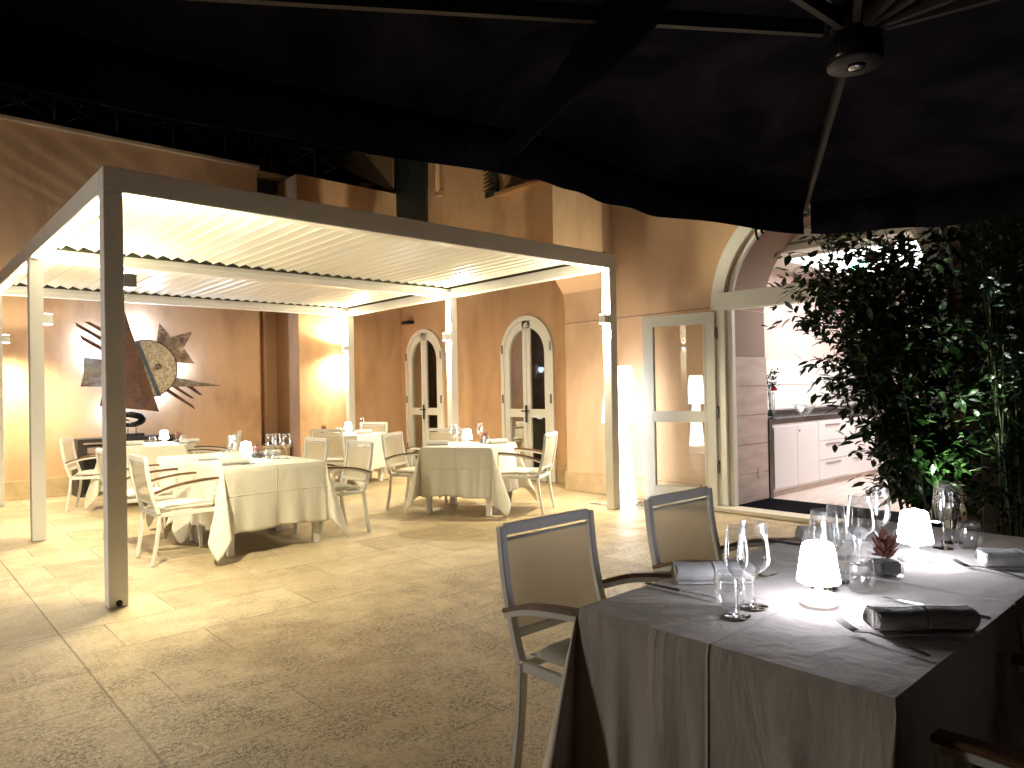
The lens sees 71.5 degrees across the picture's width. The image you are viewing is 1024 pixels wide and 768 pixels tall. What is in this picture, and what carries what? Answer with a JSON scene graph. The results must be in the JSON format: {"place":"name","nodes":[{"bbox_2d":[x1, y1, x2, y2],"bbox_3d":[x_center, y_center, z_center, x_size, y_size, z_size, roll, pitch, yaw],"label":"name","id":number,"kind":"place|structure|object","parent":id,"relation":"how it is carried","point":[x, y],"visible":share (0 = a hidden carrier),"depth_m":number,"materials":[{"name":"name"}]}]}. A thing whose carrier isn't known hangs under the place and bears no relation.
{"place":"outdoors","nodes":[
{"label":"outdoors","id":0,"kind":"place"},
{"bbox_2d":[0,85,298,174],"label":"sky","id":1,"kind":"structure","parent":0,"point":[74,123],"materials":[{"name":"black"}]},
{"bbox_2d":[0,465,825,767],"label":"stone paving","id":2,"kind":"structure","parent":0,"point":[386,643],"depth_m":4.12,"materials":[{"name":"stone"}]},
{"bbox_2d":[59,437,99,512],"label":"armchair","id":3,"kind":"object","parent":2,"relation":"on","point":[70,459],"visible":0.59,"depth_m":8.89,"materials":[{"name":"white metal"}]},
{"bbox_2d":[72,434,179,497],"bbox_3d":[-5.774,1.200,10.687,1.380,0.820,0.424,-1,-1,-42],"label":"console table","id":4,"kind":"object","parent":2,"relation":"on","point":[81,450],"visible":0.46,"depth_m":10.30,"materials":[{"name":"grey"}]},
{"bbox_2d":[126,411,145,436],"bbox_3d":[-5.702,0.596,10.661,0.403,0.377,0.120,-1,-1,-42],"label":"spiral ornament","id":5,"kind":"object","parent":4,"relation":"on","point":[141,418],"visible":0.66,"depth_m":10.67,"materials":[{"name":"black metal"}]},
{"bbox_2d":[95,448,177,539],"bbox_3d":[-3.728,1.086,7.085,0.634,0.914,0.656,-1,-1,-42],"label":"armchair","id":6,"kind":"object","parent":2,"relation":"on","point":[130,492],"visible":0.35,"depth_m":7.04,"materials":[{"name":"beige fabric"}]},
{"bbox_2d":[127,454,223,566],"bbox_3d":[-2.965,1.066,6.265,0.634,0.914,0.656,-1,-1,-42],"label":"armchair","id":7,"kind":"object","parent":2,"relation":"on","point":[142,481],"visible":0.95,"depth_m":6.12,"materials":[{"name":"white"}]},
{"bbox_2d":[0,114,401,500],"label":"garden wall","id":8,"kind":"structure","parent":2,"relation":"on","point":[279,378],"depth_m":11.61,"materials":[{"name":"paint"}]},
{"bbox_2d":[75,311,219,411],"bbox_3d":[-5.507,-0.328,10.946,2.082,1.509,0.569,-1,-1,-42],"label":"wall sculpture","id":9,"kind":"object","parent":8,"relation":"attached to","point":[151,369],"depth_m":10.74,"materials":[{"name":"orange metal"}]},
{"bbox_2d":[0,87,351,182],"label":"terrace railing","id":10,"kind":"object","parent":8,"relation":"on","point":[116,112],"visible":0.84,"depth_m":12.01,"materials":[{"name":"grey metal"}]},
{"bbox_2d":[257,178,279,194],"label":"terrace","id":11,"kind":"structure","parent":8,"relation":"on","point":[265,186],"depth_m":12.92,"materials":[{"name":"black"}]},
{"bbox_2d":[0,84,93,127],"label":"terrace shrub","id":12,"kind":"object","parent":11,"relation":"on","point":[46,107],"visible":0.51,"depth_m":10.70,"materials":[{"name":"green plant"}]},
{"bbox_2d":[284,139,351,181],"bbox_3d":[-3.858,-4.535,14.699,2.010,2.144,1.051,-1,-1,-42],"label":"terrace shrub","id":13,"kind":"object","parent":11,"relation":"on","point":[308,161],"visible":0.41,"depth_m":14.61,"materials":[{"name":"green plant"}]},
{"bbox_2d":[188,430,241,453],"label":"armchair","id":14,"kind":"object","parent":2,"relation":"on","point":[197,449],"visible":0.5,"depth_m":9.81,"materials":[{"name":"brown wood"}]},
{"bbox_2d":[165,517,275,540],"bbox_3d":[-3.096,1.155,7.543,0.880,0.759,0.860,-1,-1,-42],"label":"dining table","id":15,"kind":"object","parent":2,"relation":"on","point":[192,536],"visible":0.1,"depth_m":6.96,"materials":[{"name":"white metal"}]},
{"bbox_2d":[146,451,299,543],"bbox_3d":[-3.084,1.140,7.538,1.258,0.756,1.280,-1,-1,-42],"label":"tablecloth","id":16,"kind":"object","parent":15,"relation":"on","point":[182,527],"visible":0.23,"depth_m":7.17,"materials":[{"name":"fabric"}]},
{"bbox_2d":[197,453,224,460],"bbox_3d":[-2.994,0.724,7.079,0.258,0.060,0.097,-1,0,-22],"label":"rolled napkin","id":17,"kind":"object","parent":16,"relation":"on","point":[201,457],"visible":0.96,"depth_m":7.04,"materials":[{"name":"fabric"}]},
{"bbox_2d":[195,522,319,556],"bbox_3d":[-2.454,1.138,6.829,0.880,0.759,0.880,-1,-1,-42],"label":"dining table","id":18,"kind":"object","parent":2,"relation":"on","point":[315,538],"visible":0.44,"depth_m":6.77,"materials":[{"name":"white metal"}]},
{"bbox_2d":[164,455,348,561],"bbox_3d":[-2.422,1.123,6.840,1.388,0.758,1.436,-1,-1,-42],"label":"tablecloth","id":19,"kind":"object","parent":18,"relation":"on","point":[262,493],"visible":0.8,"depth_m":6.48,"materials":[{"name":"fabric"}]},
{"bbox_2d":[220,457,250,464],"bbox_3d":[-2.560,0.712,6.582,0.258,0.060,0.097,-1,-1,-32],"label":"rolled napkin","id":20,"kind":"object","parent":19,"relation":"on","point":[232,461],"visible":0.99,"depth_m":6.55,"materials":[{"name":"fabric"}]},
{"bbox_2d":[240,441,252,459],"bbox_3d":[-2.611,0.654,6.983,0.120,0.185,0.120,-1,-1,-42],"label":"table lamp","id":21,"kind":"object","parent":19,"relation":"on","point":[245,448],"visible":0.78,"depth_m":6.94,"materials":[{"name":"white plastic"}]},
{"bbox_2d":[252,443,261,457],"bbox_3d":[-2.560,0.668,7.153,0.112,0.158,0.108,-1,-1,31],"label":"succulent pot","id":22,"kind":"object","parent":19,"relation":"on","point":[256,447],"visible":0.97,"depth_m":7.14,"materials":[{"name":"red glass"}]},
{"bbox_2d":[257,449,281,456],"bbox_3d":[-2.531,0.718,7.388,0.097,0.060,0.258,-1,-1,38],"label":"rolled napkin","id":23,"kind":"object","parent":19,"relation":"on","point":[266,453],"visible":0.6,"depth_m":7.37,"materials":[{"name":"fabric"}]},
{"bbox_2d":[0,165,619,608],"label":"pergola","id":24,"kind":"object","parent":2,"relation":"on","point":[170,241],"visible":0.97,"depth_m":7.33,"materials":[{"name":"white metal"}]},
{"bbox_2d":[2,335,9,342],"bbox_3d":[-6.743,-0.600,9.473,0.080,0.105,0.090,-1,-1,-42],"label":"wall light","id":25,"kind":"object","parent":24,"relation":"attached to","point":[5,338],"visible":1,"depth_m":9.44,"materials":[{"name":"white metal"}]},
{"bbox_2d":[44,314,52,324],"bbox_3d":[-4.698,-0.656,7.197,0.080,0.105,0.090,-1,-1,-42],"label":"wall light","id":26,"kind":"object","parent":24,"relation":"attached to","point":[48,319],"visible":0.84,"depth_m":7.16,"materials":[{"name":"white metal"}]},
{"bbox_2d":[124,272,136,289],"bbox_3d":[-2.653,-0.712,4.921,0.080,0.105,0.090,-1,-1,-42],"label":"wall light","id":27,"kind":"object","parent":24,"relation":"attached to","point":[130,281],"visible":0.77,"depth_m":4.89,"materials":[{"name":"white metal"}]},
{"bbox_2d":[341,345,347,350],"bbox_3d":[-3.022,-0.644,12.818,0.080,0.105,0.090,-1,-1,-42],"label":"wall light","id":28,"kind":"object","parent":24,"relation":"attached to","point":[344,348],"visible":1,"depth_m":12.79,"materials":[{"name":"white metal"}]},
{"bbox_2d":[442,333,449,340],"bbox_3d":[-0.977,-0.700,10.542,0.080,0.105,0.090,-1,-1,-42],"label":"wall light","id":29,"kind":"object","parent":24,"relation":"attached to","point":[445,336],"visible":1,"depth_m":10.52,"materials":[{"name":"white metal"}]},
{"bbox_2d":[599,314,608,323],"bbox_3d":[1.068,-0.756,8.267,0.080,0.105,0.090,-1,-1,-42],"label":"wall light","id":30,"kind":"object","parent":24,"relation":"attached to","point":[603,318],"visible":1,"depth_m":8.24,"materials":[{"name":"white metal"}]},
{"bbox_2d":[303,437,328,462],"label":"armchair","id":31,"kind":"object","parent":2,"relation":"on","point":[316,450],"visible":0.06,"depth_m":8.10,"materials":[{"name":"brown wood"}]},
{"bbox_2d":[293,440,373,540],"bbox_3d":[-1.808,1.051,7.224,0.634,0.914,0.656,-1,-1,-42],"label":"armchair","id":32,"kind":"object","parent":2,"relation":"on","point":[357,466],"visible":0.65,"depth_m":7.29,"materials":[{"name":"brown wood"}]},
{"bbox_2d":[310,429,366,491],"bbox_3d":[-2.492,1.087,10.215,0.656,0.914,0.634,-1,0,18],"label":"armchair","id":33,"kind":"object","parent":2,"relation":"on","point":[336,450],"visible":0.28,"depth_m":9.93,"materials":[{"name":"beige fabric"}]},
{"bbox_2d":[338,468,382,486],"bbox_3d":[-2.572,1.174,11.134,0.800,0.759,0.800,-1,0,18],"label":"dining table","id":34,"kind":"object","parent":2,"relation":"on","point":[380,475],"visible":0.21,"depth_m":11.34,"materials":[{"name":"white metal"}]},
{"bbox_2d":[301,432,396,486],"bbox_3d":[-2.589,1.160,11.127,1.216,0.759,1.209,-1,0,18],"label":"tablecloth","id":35,"kind":"object","parent":34,"relation":"on","point":[378,461],"visible":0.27,"depth_m":11.06,"materials":[{"name":"fabric"}]},
{"bbox_2d":[344,422,351,433],"bbox_3d":[-2.579,0.686,11.180,0.120,0.185,0.120,-1,-1,-42],"label":"table lamp","id":36,"kind":"object","parent":35,"relation":"on","point":[347,426],"visible":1,"depth_m":11.14,"materials":[{"name":"white"}]},
{"bbox_2d":[354,429,371,433],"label":"rolled napkin","id":37,"kind":"object","parent":35,"relation":"on","point":[362,431],"visible":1,"depth_m":11.09,"materials":[{"name":"fabric"}]},
{"bbox_2d":[341,422,387,480],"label":"armchair","id":38,"kind":"object","parent":2,"relation":"on","point":[378,428],"visible":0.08,"depth_m":11.99,"materials":[{"name":"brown wood"}]},
{"bbox_2d":[381,431,447,509],"bbox_3d":[-1.189,1.051,8.700,0.634,0.914,0.656,-1,0,18],"label":"armchair","id":39,"kind":"object","parent":2,"relation":"on","point":[394,453],"visible":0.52,"depth_m":8.67,"materials":[{"name":"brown wood"}]},
{"bbox_2d":[406,428,463,502],"bbox_3d":[-0.967,1.052,9.337,0.656,0.914,0.634,-1,0,13],"label":"armchair","id":40,"kind":"object","parent":2,"relation":"on","point":[449,436],"visible":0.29,"depth_m":9.61,"materials":[{"name":"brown wood"}]},
{"bbox_2d":[426,492,509,515],"bbox_3d":[-0.498,1.114,8.467,0.800,0.759,0.800,-1,0,18],"label":"dining table","id":41,"kind":"object","parent":2,"relation":"on","point":[429,500],"visible":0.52,"depth_m":8.20,"materials":[{"name":"white metal"}]},
{"bbox_2d":[404,442,536,517],"bbox_3d":[-0.501,1.100,8.457,1.330,0.759,1.236,-1,0,18],"label":"tablecloth","id":42,"kind":"object","parent":41,"relation":"on","point":[474,470],"visible":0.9,"depth_m":8.07,"materials":[{"name":"fabric"}]},
{"bbox_2d":[427,440,448,445],"bbox_3d":[-0.876,0.695,8.432,0.258,0.060,0.097,-1,0,-7],"label":"rolled napkin","id":43,"kind":"object","parent":42,"relation":"on","point":[436,442],"visible":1,"depth_m":8.40,"materials":[{"name":"fabric"}]},
{"bbox_2d":[462,429,471,444],"bbox_3d":[-0.535,0.627,8.486,0.120,0.185,0.120,-1,-1,-42],"label":"table lamp","id":44,"kind":"object","parent":42,"relation":"on","point":[467,434],"visible":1,"depth_m":8.44,"materials":[{"name":"white"}]},
{"bbox_2d":[480,431,487,442],"bbox_3d":[-0.325,0.637,8.558,0.112,0.158,0.108,-1,0,19],"label":"succulent pot","id":45,"kind":"object","parent":42,"relation":"on","point":[484,436],"visible":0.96,"depth_m":8.55,"materials":[{"name":"red glass"}]},
{"bbox_2d":[486,438,507,443],"bbox_3d":[-0.184,0.683,8.530,0.258,0.060,0.097,-1,0,-22],"label":"rolled napkin","id":46,"kind":"object","parent":42,"relation":"on","point":[497,441],"visible":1,"depth_m":8.49,"materials":[{"name":"fabric"}]},
{"bbox_2d":[0,0,1023,239],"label":"parasol","id":47,"kind":"object","parent":2,"relation":"on","point":[845,116],"visible":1,"depth_m":2.72,"materials":[{"name":"fabric"}]},
{"bbox_2d":[494,431,557,514],"bbox_3d":[0.174,1.023,8.329,0.634,0.914,0.656,-1,0,18],"label":"armchair","id":48,"kind":"object","parent":2,"relation":"on","point":[548,452],"visible":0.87,"depth_m":8.15,"materials":[{"name":"white wood"}]},
{"bbox_2d":[496,508,672,767],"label":"armchair","id":49,"kind":"object","parent":2,"relation":"on","point":[550,577],"visible":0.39,"depth_m":2.74,"materials":[{"name":"beige fabric"}]},
{"bbox_2d":[590,366,643,505],"bbox_3d":[1.407,0.620,8.721,0.887,1.675,0.457,-1,0,15],"label":"floor lamp","id":50,"kind":"object","parent":2,"relation":"on","point":[627,407],"visible":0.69,"depth_m":8.59,"materials":[{"name":"white"}]},
{"bbox_2d":[299,142,1014,532],"bbox_3d":[4.017,-3.075,10.409,6.055,9.000,22.000,-1,-1,-42],"label":"villa","id":51,"kind":"object","parent":2,"relation":"on","point":[695,298],"visible":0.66,"depth_m":9.38,"materials":[{"name":"paint"}]},
{"bbox_2d":[396,159,427,221],"bbox_3d":[-1.933,-4.690,13.479,0.068,3.900,0.980,-1,-1,-42],"label":"shutter","id":52,"kind":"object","parent":51,"relation":"in","point":[411,176],"depth_m":13.43,"materials":[{"name":"black"}]},
{"bbox_2d":[405,329,444,465],"bbox_3d":[-1.580,0.266,13.271,0.252,2.575,1.190,-1,-1,-42],"label":"arched door","id":53,"kind":"structure","parent":51,"relation":"in","point":[424,357],"depth_m":13.24,"materials":[{"name":"beige wood"}]},
{"bbox_2d":[500,316,556,482],"bbox_3d":[0.285,0.215,11.196,0.252,2.575,1.190,-1,-1,-42],"label":"arched door","id":54,"kind":"structure","parent":51,"relation":"in","point":[527,346],"depth_m":11.11,"materials":[{"name":"white wood"}]},
{"bbox_2d":[642,312,719,505],"bbox_3d":[1.990,0.298,8.386,0.909,2.240,0.064,-1,-1,34],"label":"open door","id":55,"kind":"structure","parent":51,"relation":"in","point":[710,414],"depth_m":8.35,"materials":[{"name":"white wood"}]},
{"bbox_2d":[738,498,899,521],"bbox_3d":[3.538,1.373,7.600,0.780,0.012,2.105,-1,-1,-42],"label":"doormat","id":56,"kind":"object","parent":51,"relation":"on","point":[825,510],"visible":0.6,"depth_m":7.75,"materials":[{"name":"black"}]},
{"bbox_2d":[774,472,910,511],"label":"room floor","id":57,"kind":"structure","parent":51,"relation":"in","point":[843,493],"depth_m":8.75,"materials":[{"name":"white tile"}]},
{"bbox_2d":[767,405,897,497],"bbox_3d":[4.655,0.867,10.421,4.600,1.030,0.630,-1,-1,-42],"label":"counter","id":58,"kind":"object","parent":57,"relation":"on","point":[802,455],"visible":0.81,"depth_m":9.45,"materials":[{"name":"white wood"}]},
{"bbox_2d":[767,368,780,415],"bbox_3d":[3.390,0.103,9.304,0.270,0.656,0.222,-1,-1,-42],"label":"flower vase","id":59,"kind":"object","parent":58,"relation":"on","point":[770,411],"visible":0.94,"depth_m":9.28,"materials":[{"name":"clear glass"}]},
{"bbox_2d":[773,425,797,489],"bbox_3d":[3.436,0.914,8.929,0.593,0.760,0.017,-1,-1,-42],"label":"cupboard door","id":60,"kind":"structure","parent":58,"relation":"in","point":[785,459],"depth_m":8.90,"materials":[{"name":"white wood"}]},
{"bbox_2d":[797,423,818,484],"bbox_3d":[3.883,0.908,9.330,0.593,0.760,0.017,-1,-1,-42],"label":"cupboard door","id":61,"kind":"structure","parent":58,"relation":"in","point":[807,437],"depth_m":9.31,"materials":[{"name":"white wood"}]},
{"bbox_2d":[764,224,923,410],"bbox_3d":[6.934,-0.412,8.204,5.110,3.468,7.120,-1,-1,-42],"label":"entrance room","id":62,"kind":"object","parent":51,"relation":"in","point":[786,343],"visible":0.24,"depth_m":10.29,"materials":[{"name":"white paint"}]},
{"bbox_2d":[784,237,922,271],"bbox_3d":[5.380,-1.638,9.178,2.800,0.058,2.500,-1,-1,-42],"label":"ceiling light","id":63,"kind":"object","parent":62,"relation":"attached to","point":[796,258],"visible":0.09,"depth_m":8.98,"materials":[{"name":"white"}]},
{"bbox_2d":[850,258,865,269],"bbox_3d":[4.246,-1.526,8.720,0.020,0.249,0.180,-1,-1,-42],"label":"exit sign","id":64,"kind":"object","parent":62,"relation":"hanging from","point":[855,263],"visible":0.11,"depth_m":8.73,"materials":[{"name":"white"}]},
{"bbox_2d":[644,486,788,571],"bbox_3d":[1.012,0.967,3.180,0.656,0.914,0.634,-1,-1,-42],"label":"armchair","id":65,"kind":"object","parent":2,"relation":"on","point":[685,531],"visible":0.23,"depth_m":3.40,"materials":[{"name":"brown wood"}]},
{"bbox_2d":[760,208,1021,529],"bbox_3d":[3.092,-0.217,5.948,1.918,3.247,1.732,-1,0,17],"label":"bamboo shrub","id":66,"kind":"object","parent":2,"relation":"on","point":[909,424],"visible":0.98,"depth_m":5.72,"materials":[{"name":"green plant"}]},
{"bbox_2d":[930,521,941,527],"bbox_3d":[3.199,1.222,5.373,0.110,0.362,0.110,-1,-1,-42],"label":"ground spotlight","id":67,"kind":"object","parent":2,"relation":"on","point":[935,523],"visible":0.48,"depth_m":5.33,"materials":[{"name":"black metal"}]},
{"bbox_2d":[930,653,1023,767],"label":"armchair","id":68,"kind":"object","parent":2,"relation":"on","point":[964,751],"visible":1,"depth_m":1.40,"materials":[{"name":"brown wood"}]},
{"bbox_2d":[932,215,1023,536],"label":"bamboo shrub","id":69,"kind":"object","parent":2,"relation":"on","point":[1003,473],"visible":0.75,"depth_m":5.34,"materials":[{"name":"green plant"}]},
{"bbox_2d":[960,214,1023,534],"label":"slat screen","id":70,"kind":"object","parent":2,"relation":"on","point":[990,514],"visible":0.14,"depth_m":6.12,"materials":[{"name":"grey"}]},
{"bbox_2d":[973,228,1023,536],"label":"hedge shrub","id":71,"kind":"object","parent":2,"relation":"on","point":[1016,369],"visible":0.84,"depth_m":5.13,"materials":[{"name":"green plant"}]},
{"bbox_3d":[-4.876,1.205,9.614,0.900,0.759,0.900,-1,0,-17],"label":"dining table","id":72,"kind":"object","parent":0,"visible":0},
{"bbox_2d":[84,441,196,509],"bbox_3d":[-4.872,1.189,9.623,1.359,0.755,1.296,-1,0,-17],"label":"tablecloth","id":73,"kind":"object","parent":72,"relation":"on","point":[152,452],"visible":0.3,"depth_m":9.17,"materials":[{"name":"fabric"}]},
{"bbox_2d":[126,441,143,445],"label":"rolled napkin","id":74,"kind":"object","parent":73,"relation":"on","point":[129,443],"visible":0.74,"depth_m":9.37,"materials":[{"name":"fabric"}]},
{"bbox_2d":[159,430,168,443],"bbox_3d":[-4.701,0.714,9.608,0.120,0.185,0.120,-1,-1,-42],"label":"table lamp","id":75,"kind":"object","parent":73,"relation":"on","point":[163,434],"visible":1,"depth_m":9.57,"materials":[{"name":"white"}]},
{"bbox_2d":[174,431,180,441],"bbox_3d":[-4.599,0.726,9.797,0.112,0.158,0.108,-1,-1,31],"label":"succulent pot","id":76,"kind":"object","parent":73,"relation":"on","point":[177,435],"visible":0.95,"depth_m":9.78,"materials":[{"name":"red glass"}]},
{"bbox_2d":[178,438,199,443],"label":"rolled napkin","id":77,"kind":"object","parent":73,"relation":"on","point":[182,441],"visible":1,"depth_m":9.60,"materials":[{"name":"fabric"}]},
{"bbox_3d":[0.831,1.039,2.073,0.820,0.759,0.800,-1,-1,-42],"label":"dining table","id":78,"kind":"object","parent":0,"visible":0},
{"bbox_2d":[542,556,1023,767],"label":"tablecloth","id":79,"kind":"object","parent":78,"relation":"on","point":[655,677],"visible":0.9,"depth_m":1.82,"materials":[{"name":"beige fabric"}]},
{"bbox_2d":[645,582,720,599],"bbox_3d":[0.530,0.643,2.212,0.016,0.008,0.275,-1,-1,-44],"label":"table knife","id":80,"kind":"object","parent":79,"relation":"on","point":[666,587],"visible":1,"depth_m":2.22,"materials":[{"name":"silver metal"}]},
{"bbox_2d":[671,561,755,583],"bbox_3d":[0.661,0.617,2.346,0.258,0.060,0.097,-1,0,1],"label":"rolled napkin","id":81,"kind":"object","parent":79,"relation":"on","point":[714,572],"visible":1,"depth_m":2.31,"materials":[{"name":"fabric"}]},
{"bbox_2d":[724,578,750,618],"bbox_3d":[0.625,0.520,1.981,0.072,0.248,0.072,-1,-1,-43],"label":"wine glass","id":82,"kind":"object","parent":79,"relation":"on","point":[737,614],"visible":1,"depth_m":1.98,"materials":[{"name":"clear glass"}]},
{"bbox_2d":[740,575,768,609],"bbox_3d":[0.701,0.521,2.062,0.095,0.244,0.095,-1,0,-22],"label":"wine glass","id":83,"kind":"object","parent":79,"relation":"on","point":[753,605],"visible":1,"depth_m":2.06,"materials":[{"name":"white"}]},
{"bbox_2d":[755,572,777,576],"bbox_3d":[0.806,0.628,2.418,0.026,0.026,0.255,-1,0,-22],"label":"fork","id":84,"kind":"object","parent":79,"relation":"on","point":[759,574],"visible":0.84,"depth_m":2.35,"materials":[{"name":"grey metal"}]},
{"bbox_2d":[796,539,840,607],"bbox_3d":[0.893,0.548,2.073,0.120,0.185,0.120,-1,-1,-42],"label":"table lamp","id":85,"kind":"object","parent":79,"relation":"on","point":[818,569],"visible":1,"depth_m":2.03,"materials":[{"name":"white plastic"}]},
{"bbox_2d":[811,586,837,590],"bbox_3d":[0.979,0.518,2.232,0.095,0.244,0.095,-1,-1,30],"label":"wine glass","id":86,"kind":"object","parent":79,"relation":"on","point":[833,588],"visible":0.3,"depth_m":2.21,"materials":[{"name":"white"}]},
{"bbox_2d":[835,550,848,583],"bbox_3d":[1.050,0.515,2.302,0.072,0.248,0.072,-1,0,14],"label":"wine glass","id":87,"kind":"object","parent":79,"relation":"on","point":[843,581],"visible":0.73,"depth_m":2.30,"materials":[{"name":"white"}]},
{"bbox_2d":[832,614,930,656],"bbox_3d":[0.910,0.621,1.762,0.026,0.026,0.255,-1,-1,-27],"label":"fork","id":88,"kind":"object","parent":79,"relation":"on","point":[853,629],"visible":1,"depth_m":1.77,"materials":[{"name":"grey metal"}]},
{"bbox_2d":[863,604,980,635],"bbox_3d":[1.059,0.605,1.843,0.258,0.060,0.097,-1,0,0],"label":"rolled napkin","id":89,"kind":"object","parent":79,"relation":"on","point":[920,619],"visible":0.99,"depth_m":1.81,"materials":[{"name":"fabric"}]},
{"bbox_2d":[883,596,990,619],"bbox_3d":[1.188,0.629,2.004,0.016,0.008,0.275,-1,-1,-42],"label":"table knife","id":90,"kind":"object","parent":79,"relation":"on","point":[986,617],"visible":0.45,"depth_m":2.05,"materials":[{"name":"grey metal"}]},
{"bbox_3d":[1.538,1.031,2.708,0.820,0.759,0.800,-1,-1,-42],"label":"dining table","id":91,"kind":"object","parent":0,"visible":0},
{"bbox_2d":[740,518,1023,638],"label":"tablecloth","id":92,"kind":"object","parent":91,"relation":"on","point":[941,571],"visible":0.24,"depth_m":2.52,"materials":[{"name":"beige fabric"}]},
{"bbox_2d":[771,539,836,549],"bbox_3d":[1.153,0.636,2.812,0.016,0.008,0.275,-1,-1,-42],"label":"table knife","id":93,"kind":"object","parent":92,"relation":"on","point":[787,542],"visible":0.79,"depth_m":2.86,"materials":[{"name":"silver metal"}]},
{"bbox_2d":[795,525,866,542],"bbox_3d":[1.299,0.609,2.899,0.258,0.060,0.097,-1,0,3],"label":"rolled napkin","id":94,"kind":"object","parent":92,"relation":"on","point":[840,534],"visible":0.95,"depth_m":2.86,"materials":[{"name":"fabric"}]},
{"bbox_2d":[849,538,868,565],"bbox_3d":[1.235,0.515,2.522,0.095,0.244,0.095,-1,-1,-35],"label":"wine glass","id":95,"kind":"object","parent":92,"relation":"on","point":[861,563],"visible":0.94,"depth_m":2.52,"materials":[{"name":"white"}]},
{"bbox_2d":[868,526,901,575],"bbox_3d":[1.246,0.557,2.369,0.108,0.158,0.112,-1,0,-7],"label":"succulent pot","id":96,"kind":"object","parent":92,"relation":"on","point":[885,546],"visible":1,"depth_m":2.36,"materials":[{"name":"red plant"}]},
{"bbox_2d":[897,508,933,562],"bbox_3d":[1.450,0.541,2.560,0.120,0.185,0.120,-1,-1,-42],"label":"table lamp","id":97,"kind":"object","parent":92,"relation":"on","point":[914,530],"visible":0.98,"depth_m":2.52,"materials":[{"name":"white plastic"}]},
{"bbox_2d":[933,522,953,549],"bbox_3d":[1.653,0.507,2.730,0.072,0.248,0.072,-1,0,-13],"label":"wine glass","id":98,"kind":"object","parent":92,"relation":"on","point":[942,547],"visible":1,"depth_m":2.73,"materials":[{"name":"white"}]},
{"bbox_2d":[940,520,962,544],"bbox_3d":[1.743,0.508,2.825,0.095,0.244,0.095,-1,-1,-28],"label":"wine glass","id":99,"kind":"object","parent":92,"relation":"on","point":[951,541],"visible":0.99,"depth_m":2.82,"materials":[{"name":"white"}]},
{"bbox_2d":[947,555,1023,578],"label":"fork","id":100,"kind":"object","parent":92,"relation":"on","point":[961,563],"visible":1,"depth_m":2.41,"materials":[{"name":"grey metal"}]},
{"bbox_2d":[974,548,1023,569],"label":"rolled napkin","id":101,"kind":"object","parent":92,"relation":"on","point":[1005,559],"visible":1,"depth_m":2.42,"materials":[{"name":"fabric"}]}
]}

